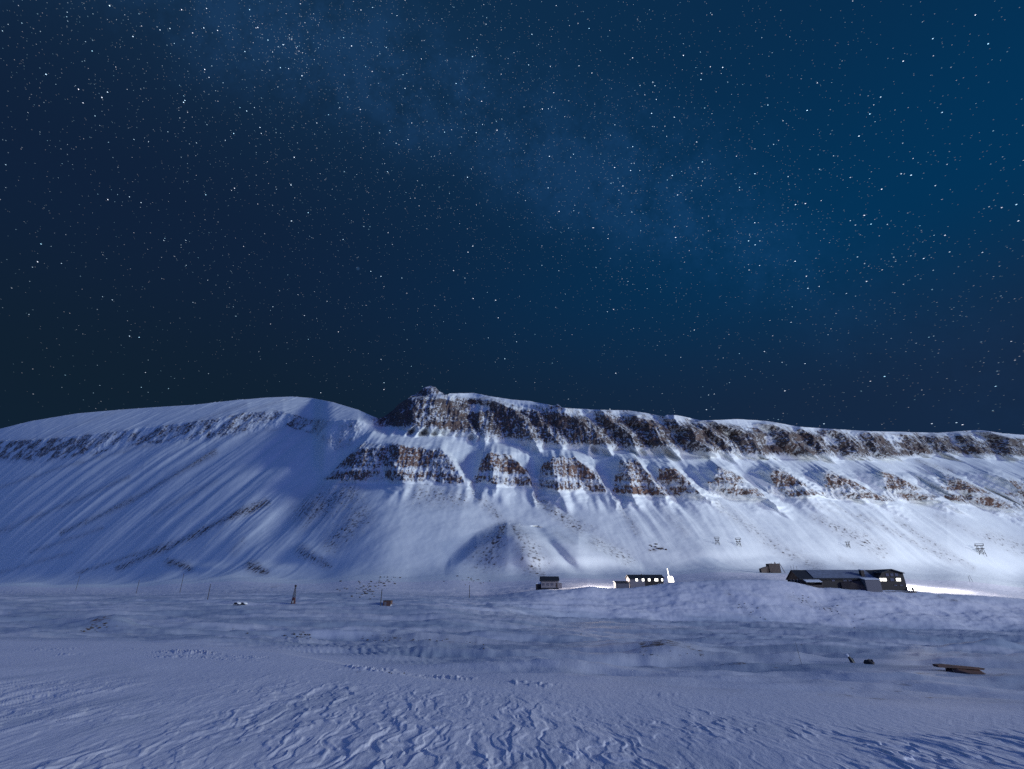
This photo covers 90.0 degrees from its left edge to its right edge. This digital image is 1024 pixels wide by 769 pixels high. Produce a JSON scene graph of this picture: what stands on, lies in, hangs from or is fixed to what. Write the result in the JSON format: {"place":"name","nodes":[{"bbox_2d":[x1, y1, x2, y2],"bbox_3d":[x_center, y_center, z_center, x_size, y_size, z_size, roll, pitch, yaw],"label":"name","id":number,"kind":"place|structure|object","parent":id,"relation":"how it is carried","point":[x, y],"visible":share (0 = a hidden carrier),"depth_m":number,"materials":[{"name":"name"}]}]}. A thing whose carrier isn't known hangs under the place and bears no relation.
{"place":"outdoors","nodes":[
{"label":"outdoors","id":0,"kind":"place"},
{"bbox_2d":[0,572,1023,768],"bbox_3d":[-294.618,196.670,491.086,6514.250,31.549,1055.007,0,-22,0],"label":"snow ground","id":1,"kind":"structure","parent":0,"point":[568,675],"depth_m":29.33,"materials":[{"name":"white snow"}]},
{"bbox_2d":[291,585,296,603],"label":"signal mast","id":2,"kind":"object","parent":1,"relation":"on","point":[293,601],"visible":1,"depth_m":177.27,"materials":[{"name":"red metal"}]},
{"bbox_2d":[383,600,392,605],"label":"rusty hut","id":3,"kind":"object","parent":1,"relation":"on","point":[387,602],"visible":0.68,"depth_m":174.35,"materials":[{"name":"metal"}]},
{"bbox_2d":[535,576,561,589],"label":"cabin","id":4,"kind":"object","parent":1,"relation":"on","point":[549,582],"visible":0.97,"depth_m":233.09,"materials":[{"name":"grey wood"}]},
{"bbox_2d":[613,581,629,587],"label":"shed","id":5,"kind":"structure","parent":1,"relation":"on","point":[621,584],"depth_m":225.50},
{"bbox_2d":[625,574,664,587],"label":"long house","id":6,"kind":"structure","parent":1,"relation":"on","point":[641,580],"depth_m":227.75,"materials":[{"name":"black wood"}]},
{"bbox_2d":[667,569,673,582],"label":"lit booth","id":7,"kind":"object","parent":1,"relation":"on","point":[670,579],"visible":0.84,"depth_m":229.14,"materials":[{"name":"white"}]},
{"bbox_2d":[846,653,854,662],"bbox_3d":[35.972,29.147,54.264,0.862,1.146,0.435,6,-23,-15],"label":"marker stump","id":8,"kind":"object","parent":1,"relation":"on","point":[851,660],"visible":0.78,"depth_m":54.24,"materials":[{"name":"brown wood"}]},
{"bbox_2d":[786,569,916,592],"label":"lodge building","id":9,"kind":"structure","parent":1,"relation":"on","point":[879,580],"depth_m":221.84,"materials":[{"name":"brown wood"}]},
{"bbox_2d":[863,659,874,663],"bbox_3d":[36.144,28.095,51.805,0.919,0.625,0.981,0,-22,0],"label":"boulder","id":10,"kind":"object","parent":1,"relation":"on","point":[869,661],"visible":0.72,"depth_m":51.68,"materials":[{"name":"stone"}]},
{"bbox_2d":[932,664,985,674],"bbox_3d":[35.822,22.348,39.821,4.152,0.834,2.550,0,-22,0],"label":"rusty wreck","id":11,"kind":"object","parent":1,"relation":"on","point":[962,669],"visible":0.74,"depth_m":40.53,"materials":[{"name":"metal"}]},
{"bbox_2d":[0,386,1023,587],"bbox_3d":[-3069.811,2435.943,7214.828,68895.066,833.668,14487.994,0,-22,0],"label":"mountain","id":12,"kind":"structure","parent":0,"point":[428,483],"depth_m":674.38,"materials":[{"name":"white snow"}]},
{"bbox_2d":[759,562,784,572],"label":"derelict loading house","id":13,"kind":"structure","parent":12,"relation":"on","point":[772,568],"depth_m":376.40,"materials":[{"name":"wood"}]},
{"bbox_2d":[974,543,986,555],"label":"cableway trestle","id":14,"kind":"object","parent":12,"relation":"on","point":[982,548],"visible":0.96,"depth_m":550.10,"materials":[{"name":"grey wood"}]},
{"bbox_2d":[0,0,1023,431],"bbox_3d":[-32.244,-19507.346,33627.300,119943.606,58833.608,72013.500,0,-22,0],"label":"stars","id":15,"kind":"object","parent":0,"point":[528,164],"visible":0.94,"depth_m":49030.70,"materials":[{"name":"white"}]},
{"bbox_2d":[0,0,1023,434],"label":"sky","id":16,"kind":"structure","parent":0,"point":[581,325],"materials":[{"name":"blue"}]}
]}

